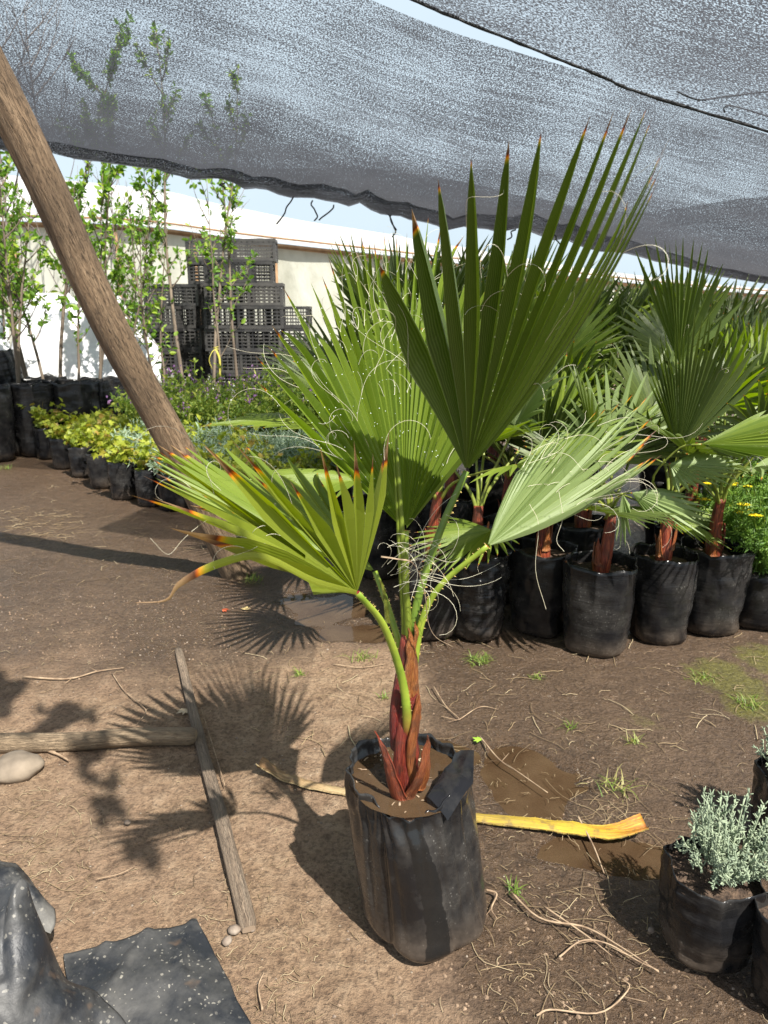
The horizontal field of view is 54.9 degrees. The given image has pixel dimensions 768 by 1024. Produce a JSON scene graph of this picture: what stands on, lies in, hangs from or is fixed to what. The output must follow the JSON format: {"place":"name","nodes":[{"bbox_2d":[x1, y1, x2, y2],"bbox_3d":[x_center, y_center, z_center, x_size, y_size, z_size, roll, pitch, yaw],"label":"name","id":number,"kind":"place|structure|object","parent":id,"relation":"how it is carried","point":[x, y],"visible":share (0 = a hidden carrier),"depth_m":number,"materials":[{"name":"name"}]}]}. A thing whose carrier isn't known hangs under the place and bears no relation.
{"place":"outdoors","nodes":[
{"label":"outdoors","id":0,"kind":"place"},
{"bbox_2d":[0,384,767,1023],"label":"ground","id":1,"kind":"structure","parent":0,"point":[722,756],"depth_m":2.41,"materials":[{"name":"soil"}]},
{"bbox_2d":[0,289,16,461],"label":"potted sapling","id":2,"kind":"object","parent":1,"relation":"on","point":[8,449],"visible":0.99,"depth_m":7.16,"materials":[{"name":"plastic"}]},
{"bbox_2d":[0,152,30,342],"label":"potted sapling","id":3,"kind":"object","parent":1,"relation":"on","point":[5,185],"visible":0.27,"depth_m":8.74,"materials":[{"name":"plant"}]},
{"bbox_2d":[0,177,38,378],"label":"potted sapling","id":4,"kind":"object","parent":1,"relation":"on","point":[23,365],"visible":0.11,"depth_m":8.05,"materials":[{"name":"plant"}]},
{"bbox_2d":[0,750,44,783],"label":"stone","id":5,"kind":"object","parent":1,"relation":"on","point":[17,766],"visible":1,"depth_m":2.29,"materials":[{"name":"stone"}]},
{"bbox_2d":[0,151,57,455],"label":"potted sapling","id":6,"kind":"object","parent":1,"relation":"on","point":[19,211],"visible":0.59,"depth_m":7.29,"materials":[{"name":"plant"}]},
{"bbox_2d":[10,381,55,456],"bbox_3d":[-3.555,-0.947,7.511,0.412,0.740,0.416,-13,20,-41],"label":"filled grow bag","id":7,"kind":"object","parent":1,"relation":"on","point":[37,393],"visible":0.56,"depth_m":7.33,"materials":[{"name":"plastic"}]},
{"bbox_2d":[0,202,66,383],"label":"potted sapling","id":8,"kind":"object","parent":1,"relation":"on","point":[46,378],"visible":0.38,"depth_m":7.71,"materials":[{"name":"plant"}]},
{"bbox_2d":[17,398,64,459],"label":"potted maple seedling","id":9,"kind":"object","parent":1,"relation":"on","point":[41,441],"visible":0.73,"depth_m":7.28,"materials":[{"name":"plant"}]},
{"bbox_2d":[39,415,80,469],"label":"potted maple seedling","id":10,"kind":"object","parent":1,"relation":"on","point":[58,448],"visible":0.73,"depth_m":6.81,"materials":[{"name":"plastic"}]},
{"bbox_2d":[3,0,120,292],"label":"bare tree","id":11,"kind":"object","parent":1,"relation":"on","point":[64,275],"visible":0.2,"depth_m":10.29,"materials":[{"name":"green plant"}]},
{"bbox_2d":[0,879,125,1023],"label":"black plastic heap","id":12,"kind":"object","parent":1,"relation":"on","point":[37,986],"visible":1,"depth_m":1.37,"materials":[{"name":"plastic"}]},
{"bbox_2d":[0,860,55,933],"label":"grey plastic scrap","id":13,"kind":"object","parent":12,"relation":"on","point":[12,873],"visible":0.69,"depth_m":1.65,"materials":[{"name":"plastic"}]},
{"bbox_2d":[50,168,102,426],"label":"potted sapling","id":14,"kind":"object","parent":1,"relation":"on","point":[74,395],"visible":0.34,"depth_m":7.46,"materials":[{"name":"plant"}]},
{"bbox_2d":[62,419,95,477],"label":"potted maple seedling","id":15,"kind":"object","parent":1,"relation":"on","point":[78,449],"visible":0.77,"depth_m":6.47,"materials":[{"name":"plastic"}]},
{"bbox_2d":[31,9,134,376],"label":"potted sapling","id":16,"kind":"object","parent":1,"relation":"on","point":[84,177],"visible":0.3,"depth_m":8.12,"materials":[{"name":"plant"}]},
{"bbox_2d":[11,292,161,385],"bbox_3d":[-3.981,-2.080,9.891,2.216,1.691,1.017,0,15,0],"label":"white plastic sheet","id":17,"kind":"object","parent":1,"relation":"on","point":[47,343],"visible":0.35,"depth_m":9.62,"materials":[{"name":"plastic"}]},
{"bbox_2d":[0,727,196,752],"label":"fallen pole","id":18,"kind":"object","parent":1,"relation":"on","point":[85,740],"visible":0.98,"depth_m":2.45,"materials":[{"name":"brown wood"}]},
{"bbox_2d":[74,420,122,488],"bbox_3d":[-2.342,-0.484,6.099,0.380,0.577,0.372,0,15,-2],"label":"potted maple seedling","id":19,"kind":"object","parent":1,"relation":"on","point":[98,476],"visible":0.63,"depth_m":6.04,"materials":[{"name":"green plant"}]},
{"bbox_2d":[63,162,153,416],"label":"potted sapling","id":20,"kind":"object","parent":1,"relation":"on","point":[107,384],"visible":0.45,"depth_m":7.40,"materials":[{"name":"plant"}]},
{"bbox_2d":[86,101,132,377],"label":"potted sapling","id":21,"kind":"object","parent":1,"relation":"on","point":[117,273],"visible":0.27,"depth_m":8.41,"materials":[{"name":"plant"}]},
{"bbox_2d":[91,435,137,499],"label":"potted maple seedling","id":22,"kind":"object","parent":1,"relation":"on","point":[121,479],"visible":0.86,"depth_m":5.67,"materials":[{"name":"plastic"}]},
{"bbox_2d":[0,46,251,579],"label":"leaning post","id":23,"kind":"object","parent":1,"relation":"on","point":[22,136],"visible":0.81,"depth_m":3.20,"materials":[{"name":"brown wood"}]},
{"bbox_2d":[98,192,163,398],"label":"potted sapling","id":24,"kind":"object","parent":1,"relation":"on","point":[133,309],"visible":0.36,"depth_m":9.27,"materials":[{"name":"plant"}]},
{"bbox_2d":[120,439,158,507],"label":"potted maple seedling","id":25,"kind":"object","parent":1,"relation":"on","point":[145,487],"visible":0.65,"depth_m":5.47,"materials":[{"name":"plastic"}]},
{"bbox_2d":[116,161,165,411],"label":"potted sapling","id":26,"kind":"object","parent":1,"relation":"on","point":[138,186],"visible":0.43,"depth_m":8.31,"materials":[{"name":"plant"}]},
{"bbox_2d":[106,369,185,431],"bbox_3d":[-2.074,-0.821,6.607,0.716,0.964,0.652,-14,21,-43],"label":"potted flowering plant","id":27,"kind":"object","parent":1,"relation":"on","point":[128,410],"visible":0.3,"depth_m":6.48,"materials":[{"name":"green plant"}]},
{"bbox_2d":[117,181,182,384],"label":"potted sapling","id":28,"kind":"object","parent":1,"relation":"on","point":[133,227],"visible":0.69,"depth_m":7.86,"materials":[{"name":"plant"}]},
{"bbox_2d":[63,918,250,1023],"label":"black plastic sheet","id":29,"kind":"object","parent":1,"relation":"on","point":[171,975],"visible":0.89,"depth_m":1.57,"materials":[{"name":"plastic"}]},
{"bbox_2d":[137,435,197,511],"bbox_3d":[-1.553,-0.287,5.406,0.365,0.555,0.357,-14,20,-41],"label":"potted maple seedling","id":30,"kind":"object","parent":1,"relation":"on","point":[165,494],"visible":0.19,"depth_m":5.35,"materials":[{"name":"plastic"}]},
{"bbox_2d":[132,21,203,401],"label":"potted sapling","id":31,"kind":"object","parent":1,"relation":"on","point":[164,232],"visible":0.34,"depth_m":8.42,"materials":[{"name":"plant"}]},
{"bbox_2d":[158,365,215,425],"bbox_3d":[-1.822,-0.830,6.615,0.658,0.977,0.640,-6,16,-20],"label":"potted flowering plant","id":32,"kind":"object","parent":1,"relation":"on","point":[194,402],"visible":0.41,"depth_m":6.51,"materials":[{"name":"green plant"}]},
{"bbox_2d":[175,377,230,430],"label":"potted flowering plant","id":33,"kind":"object","parent":1,"relation":"on","point":[206,418],"visible":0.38,"depth_m":6.55,"materials":[{"name":"green plant"}]},
{"bbox_2d":[185,170,245,396],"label":"potted sapling","id":34,"kind":"object","parent":1,"relation":"on","point":[215,283],"visible":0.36,"depth_m":8.00,"materials":[{"name":"plant"}]},
{"bbox_2d":[175,647,255,932],"bbox_3d":[-0.600,0.781,2.450,0.044,0.022,1.603,-6,16,-20],"label":"wooden lath","id":35,"kind":"object","parent":1,"relation":"on","point":[244,909],"visible":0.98,"depth_m":2.09,"materials":[{"name":"brown wood"}]},
{"bbox_2d":[193,92,253,384],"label":"potted sapling","id":36,"kind":"object","parent":1,"relation":"on","point":[230,246],"visible":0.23,"depth_m":8.92,"materials":[{"name":"plant"}]},
{"bbox_2d":[198,64,258,384],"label":"potted sapling","id":37,"kind":"object","parent":1,"relation":"on","point":[231,187],"visible":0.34,"depth_m":8.93,"materials":[{"name":"plant"}]},
{"bbox_2d":[200,385,260,431],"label":"potted flowering plant","id":38,"kind":"object","parent":1,"relation":"on","point":[229,410],"visible":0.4,"depth_m":6.52,"materials":[{"name":"green plant"}]},
{"bbox_2d":[223,373,279,437],"bbox_3d":[-1.144,-0.813,6.707,0.604,0.897,0.588,-4,16,-15],"label":"potted flowering plant","id":39,"kind":"object","parent":1,"relation":"on","point":[269,407],"visible":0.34,"depth_m":6.62,"materials":[{"name":"green plant"}]},
{"bbox_2d":[245,365,310,439],"bbox_3d":[-0.891,-0.822,6.570,0.607,0.986,0.641,3,15,11],"label":"potted flowering plant","id":40,"kind":"object","parent":1,"relation":"on","point":[259,409],"visible":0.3,"depth_m":6.45,"materials":[{"name":"green plant"}]},
{"bbox_2d":[247,430,313,471],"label":"potted silver shrub","id":41,"kind":"object","parent":1,"relation":"on","point":[292,449],"visible":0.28,"depth_m":5.38,"materials":[{"name":"green plant"}]},
{"bbox_2d":[256,757,344,795],"bbox_3d":[-0.238,0.817,2.271,0.355,0.043,0.052,6,16,22],"label":"cut leaf stalk","id":42,"kind":"object","parent":1,"relation":"on","point":[266,765],"visible":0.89,"depth_m":2.28,"materials":[{"name":"plant"}]},
{"bbox_2d":[200,276,461,579],"bbox_3d":[-0.348,-0.383,3.719,1.472,1.613,1.371,5,16,17],"label":"potted fan palm","id":43,"kind":"object","parent":1,"relation":"on","point":[386,530],"visible":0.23,"depth_m":3.93,"materials":[{"name":"green plant"}]},
{"bbox_2d":[279,593,392,642],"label":"puddle water","id":44,"kind":"structure","parent":1,"relation":"on","point":[309,610],"depth_m":3.60,"materials":[{"name":"liquid"}]},
{"bbox_2d":[0,515,765,1023],"bbox_3d":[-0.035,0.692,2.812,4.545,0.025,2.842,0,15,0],"label":"straw litter","id":45,"kind":"object","parent":1,"relation":"on","point":[352,851],"visible":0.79,"depth_m":1.85,"materials":[{"name":"plant"}]},
{"bbox_2d":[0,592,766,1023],"bbox_3d":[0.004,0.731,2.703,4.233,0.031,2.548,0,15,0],"label":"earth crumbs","id":46,"kind":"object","parent":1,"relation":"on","point":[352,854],"visible":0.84,"depth_m":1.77,"materials":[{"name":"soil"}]},
{"bbox_2d":[0,175,767,384],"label":"greenhouse","id":47,"kind":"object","parent":1,"relation":"on","point":[299,270],"visible":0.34,"depth_m":13.17,"materials":[{"name":"white plastic"}]},
{"bbox_2d":[0,456,767,755],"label":"straw litter","id":48,"kind":"object","parent":1,"relation":"on","point":[311,739],"visible":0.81,"depth_m":2.96,"materials":[{"name":"plant"}]},
{"bbox_2d":[293,234,492,542],"bbox_3d":[0.069,-0.666,4.318,1.740,1.851,1.622,-12,19,-38],"label":"potted fan palm","id":49,"kind":"object","parent":1,"relation":"on","point":[413,527],"visible":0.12,"depth_m":4.17,"materials":[{"name":"green plant"}]},
{"bbox_2d":[135,108,700,963],"bbox_3d":[-0.052,0.201,1.491,1.190,1.639,1.101,6,16,23],"label":"potted fan palm","id":50,"kind":"object","parent":1,"relation":"on","point":[415,836],"visible":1,"depth_m":1.56,"materials":[{"name":"plant"}]},
{"bbox_2d":[250,286,655,640],"bbox_3d":[0.206,-0.104,2.827,1.402,1.536,1.306,-12,19,-37],"label":"potted fan palm","id":51,"kind":"object","parent":1,"relation":"on","point":[442,617],"visible":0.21,"depth_m":3.16,"materials":[{"name":"plant"}]},
{"bbox_2d":[377,263,550,540],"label":"potted fan palm","id":52,"kind":"object","parent":1,"relation":"on","point":[463,509],"visible":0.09,"depth_m":3.87,"materials":[{"name":"green plant"}]},
{"bbox_2d":[361,286,625,603],"bbox_3d":[0.261,-0.294,3.539,1.402,1.536,1.306,13,20,39],"label":"potted fan palm","id":53,"kind":"object","parent":1,"relation":"on","point":[584,335],"visible":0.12,"depth_m":3.40,"materials":[{"name":"green plant"}]},
{"bbox_2d":[423,353,584,642],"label":"potted fan palm","id":54,"kind":"object","parent":1,"relation":"on","point":[480,617],"visible":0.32,"depth_m":3.19,"materials":[{"name":"plastic"}]},
{"bbox_2d":[426,236,628,516],"bbox_3d":[0.887,-0.753,4.668,1.726,1.836,1.609,13,20,41],"label":"potted fan palm","id":55,"kind":"object","parent":1,"relation":"on","point":[491,504],"visible":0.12,"depth_m":4.72,"materials":[{"name":"green plant"}]},
{"bbox_2d":[410,353,681,638],"bbox_3d":[0.707,-0.034,3.092,1.080,1.264,1.007,9,18,31],"label":"potted fan palm","id":56,"kind":"object","parent":1,"relation":"on","point":[532,615],"visible":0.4,"depth_m":3.21,"materials":[{"name":"plant"}]},
{"bbox_2d":[439,740,662,880],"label":"puddle water","id":57,"kind":"structure","parent":1,"relation":"on","point":[616,856],"depth_m":2.21,"materials":[{"name":"liquid"}]},
{"bbox_2d":[476,813,648,839],"bbox_3d":[0.486,0.870,2.074,0.493,0.043,0.079,2,15,7],"label":"cut leaf stalk","id":58,"kind":"object","parent":1,"relation":"on","point":[631,825],"visible":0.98,"depth_m":2.07,"materials":[{"name":"plant"}]},
{"bbox_2d":[505,364,711,657],"bbox_3d":[0.900,0.000,3.055,0.854,1.217,0.747,0,15,0],"label":"potted fan palm","id":59,"kind":"object","parent":1,"relation":"on","point":[598,589],"visible":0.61,"depth_m":3.02,"materials":[{"name":"plant"}]},
{"bbox_2d":[554,265,665,505],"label":"potted fan palm","id":60,"kind":"object","parent":1,"relation":"on","point":[641,297],"visible":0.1,"depth_m":4.55,"materials":[{"name":"green plant"}]},
{"bbox_2d":[518,340,732,551],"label":"potted fan palm","id":61,"kind":"object","parent":1,"relation":"on","point":[584,534],"visible":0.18,"depth_m":3.51,"materials":[{"name":"green plant"}]},
{"bbox_2d":[532,284,750,477],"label":"potted fan palm","id":62,"kind":"object","parent":1,"relation":"on","point":[670,459],"visible":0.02,"depth_m":3.83,"materials":[{"name":"green plant"}]},
{"bbox_2d":[556,317,767,636],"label":"potted fan palm","id":63,"kind":"object","parent":1,"relation":"on","point":[723,579],"visible":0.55,"depth_m":3.21,"materials":[{"name":"plastic"}]},
{"bbox_2d":[591,239,767,545],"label":"potted fan palm","id":64,"kind":"object","parent":1,"relation":"on","point":[665,315],"visible":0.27,"depth_m":3.05,"materials":[{"name":"plant"}]},
{"bbox_2d":[592,293,767,543],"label":"potted fan palm","id":65,"kind":"object","parent":1,"relation":"on","point":[649,534],"visible":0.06,"depth_m":4.08,"materials":[{"name":"green plant"}]},
{"bbox_2d":[600,307,767,645],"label":"potted fan palm","id":66,"kind":"object","parent":1,"relation":"on","point":[666,584],"visible":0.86,"depth_m":2.90,"materials":[{"name":"plant"}]},
{"bbox_2d":[606,264,767,490],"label":"potted fan palm","id":67,"kind":"object","parent":1,"relation":"on","point":[650,470],"visible":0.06,"depth_m":5.35,"materials":[{"name":"green plant"}]},
{"bbox_2d":[658,786,767,974],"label":"potted santolina","id":68,"kind":"object","parent":1,"relation":"on","point":[711,888],"visible":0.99,"depth_m":1.61,"materials":[{"name":"plastic"}]},
{"bbox_2d":[674,309,767,534],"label":"potted fan palm","id":69,"kind":"object","parent":1,"relation":"on","point":[757,330],"visible":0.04,"depth_m":3.50,"materials":[{"name":"plant"}]},
{"bbox_2d":[677,456,767,546],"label":"potted daisy bush","id":70,"kind":"object","parent":1,"relation":"on","point":[704,495],"visible":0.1,"depth_m":3.56,"materials":[{"name":"green plant"}]},
{"bbox_2d":[682,284,767,500],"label":"potted fan palm","id":71,"kind":"object","parent":1,"relation":"on","point":[737,299],"visible":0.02,"depth_m":4.40,"materials":[{"name":"green plant"}]},
{"bbox_2d":[690,462,767,630],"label":"potted daisy bush","id":72,"kind":"object","parent":1,"relation":"on","point":[754,611],"visible":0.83,"depth_m":3.30,"materials":[{"name":"green plant"}]},
{"bbox_2d":[750,725,767,843],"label":"potted santolina","id":73,"kind":"object","parent":1,"relation":"on","point":[760,781],"visible":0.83,"depth_m":2.01,"materials":[{"name":"plastic"}]},
{"bbox_2d":[751,891,767,1006],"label":"potted santolina","id":74,"kind":"object","parent":1,"relation":"on","point":[759,972],"visible":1,"depth_m":1.54,"materials":[{"name":"plastic"}]},
{"bbox_2d":[0,0,767,283],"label":"shade net","id":75,"kind":"object","parent":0,"point":[289,181],"visible":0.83,"depth_m":4.93,"materials":[{"name":"grey fabric"}]},
{"bbox_2d":[0,0,767,293],"label":"sky","id":76,"kind":"structure","parent":0,"point":[357,216],"materials":[{"name":"white"}]},
{"bbox_2d":[410,0,767,132],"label":"shade net","id":77,"kind":"object","parent":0,"point":[712,40],"visible":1,"depth_m":3.53,"materials":[{"name":"grey fabric"}]},
{"bbox_3d":[-3.939,-0.913,7.624,0.434,0.617,0.416,0,15,0],"label":"filled grow bag","id":78,"kind":"object","parent":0,"visible":0},
{"bbox_2d":[0,348,23,383],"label":"filled grow bag","id":79,"kind":"object","parent":78,"relation":"on","point":[7,368],"visible":0.56,"depth_m":7.51,"materials":[{"name":"plastic"}]},
{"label":"plastic crate","id":80,"kind":"object","parent":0,"visible":0},
{"bbox_2d":[161,371,184,384],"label":"plastic crate","id":81,"kind":"object","parent":80,"relation":"on","point":[172,377],"visible":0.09,"depth_m":10.28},
{"bbox_2d":[161,350,183,372],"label":"plastic crate","id":82,"kind":"object","parent":81,"relation":"on","point":[175,360],"visible":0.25,"depth_m":10.22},
{"bbox_2d":[150,328,184,350],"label":"plastic crate","id":83,"kind":"object","parent":82,"relation":"on","point":[181,338],"visible":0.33,"depth_m":10.17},
{"bbox_2d":[128,306,182,328],"bbox_3d":[-3.161,-2.701,10.263,0.634,0.297,0.414,1,15,4],"label":"plastic crate","id":84,"kind":"object","parent":83,"relation":"on","point":[179,316],"visible":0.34,"depth_m":10.09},
{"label":"plastic crate","id":85,"kind":"object","parent":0,"visible":0},
{"bbox_2d":[161,371,206,390],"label":"plastic crate","id":86,"kind":"object","parent":85,"relation":"on","point":[193,374],"visible":0.16,"depth_m":10.64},
{"bbox_2d":[161,350,209,371],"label":"plastic crate","id":87,"kind":"object","parent":86,"relation":"on","point":[201,356],"visible":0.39,"depth_m":10.57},
{"bbox_2d":[156,328,204,349],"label":"plastic crate","id":88,"kind":"object","parent":87,"relation":"on","point":[200,340],"visible":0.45,"depth_m":10.48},
{"bbox_2d":[152,306,202,327],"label":"plastic crate","id":89,"kind":"object","parent":88,"relation":"on","point":[195,318],"visible":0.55,"depth_m":10.41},
{"bbox_2d":[153,284,204,305],"bbox_3d":[-2.901,-3.082,10.524,0.634,0.297,0.414,0,15,2],"label":"plastic crate","id":90,"kind":"object","parent":89,"relation":"on","point":[196,293],"visible":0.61,"depth_m":10.35,"materials":[{"name":"plastic"}]},
{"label":"plastic crate","id":91,"kind":"object","parent":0,"visible":0},
{"bbox_2d":[208,373,258,390],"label":"plastic crate","id":92,"kind":"object","parent":91,"relation":"on","point":[228,376],"visible":0.17,"depth_m":10.29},
{"bbox_2d":[210,351,258,372],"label":"plastic crate","id":93,"kind":"object","parent":92,"relation":"on","point":[227,369],"visible":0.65,"depth_m":10.23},
{"bbox_2d":[204,329,255,350],"bbox_3d":[-2.144,-2.412,10.346,0.634,0.297,0.414,1,15,2],"label":"plastic crate","id":94,"kind":"object","parent":93,"relation":"on","point":[209,339],"visible":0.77,"depth_m":10.18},
{"bbox_2d":[203,306,253,328],"bbox_3d":[-2.148,-2.699,10.258,0.634,0.297,0.414,-1,15,-3],"label":"plastic crate","id":95,"kind":"object","parent":94,"relation":"on","point":[208,319],"visible":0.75,"depth_m":10.08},
{"bbox_2d":[204,283,255,305],"bbox_3d":[-2.110,-2.988,10.170,0.634,0.297,0.414,1,15,2],"label":"plastic crate","id":96,"kind":"object","parent":95,"relation":"on","point":[208,296],"visible":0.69,"depth_m":10.00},
{"bbox_2d":[204,259,256,282],"bbox_3d":[-2.091,-3.281,10.103,0.634,0.297,0.414,0,15,1],"label":"plastic crate","id":97,"kind":"object","parent":96,"relation":"on","point":[208,273],"visible":0.69,"depth_m":9.94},
{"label":"plastic crate","id":98,"kind":"object","parent":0,"visible":0},
{"bbox_2d":[231,332,277,346],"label":"plastic crate","id":99,"kind":"object","parent":98,"relation":"on","point":[259,339],"visible":0.12,"depth_m":10.93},
{"bbox_2d":[233,309,278,324],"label":"plastic crate","id":100,"kind":"object","parent":99,"relation":"on","point":[264,317],"visible":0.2,"depth_m":10.52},
{"bbox_2d":[234,287,279,301],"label":"plastic crate","id":101,"kind":"object","parent":100,"relation":"on","point":[264,294],"visible":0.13,"depth_m":10.58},
{"bbox_2d":[230,261,275,282],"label":"plastic crate","id":102,"kind":"object","parent":101,"relation":"on","point":[270,270],"visible":0.48,"depth_m":10.36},
{"bbox_2d":[230,238,277,262],"bbox_3d":[-1.831,-3.688,10.458,0.634,0.297,0.414,-1,15,-3],"label":"plastic crate","id":103,"kind":"object","parent":102,"relation":"on","point":[258,242],"visible":0.74,"depth_m":10.29,"materials":[{"name":"plastic"}]},
{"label":"plastic crate","id":104,"kind":"object","parent":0,"visible":0},
{"bbox_2d":[240,373,286,393],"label":"plastic crate","id":105,"kind":"object","parent":104,"relation":"on","point":[260,377],"visible":0.09,"depth_m":10.28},
{"bbox_2d":[239,351,287,372],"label":"plastic crate","id":106,"kind":"object","parent":105,"relation":"on","point":[246,360],"visible":0.54,"depth_m":10.22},
{"bbox_2d":[235,329,283,350],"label":"plastic crate","id":107,"kind":"object","parent":106,"relation":"on","point":[241,338],"visible":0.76,"depth_m":10.15,"materials":[{"name":"plastic"}]},
{"bbox_2d":[236,306,285,328],"bbox_3d":[-1.693,-2.696,10.246,0.634,0.297,0.414,-1,15,-3],"label":"plastic crate","id":108,"kind":"object","parent":107,"relation":"on","point":[240,313],"visible":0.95,"depth_m":10.06,"materials":[{"name":"plastic"}]},
{"bbox_2d":[236,283,284,305],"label":"plastic crate","id":109,"kind":"object","parent":108,"relation":"on","point":[281,299],"visible":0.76,"depth_m":10.02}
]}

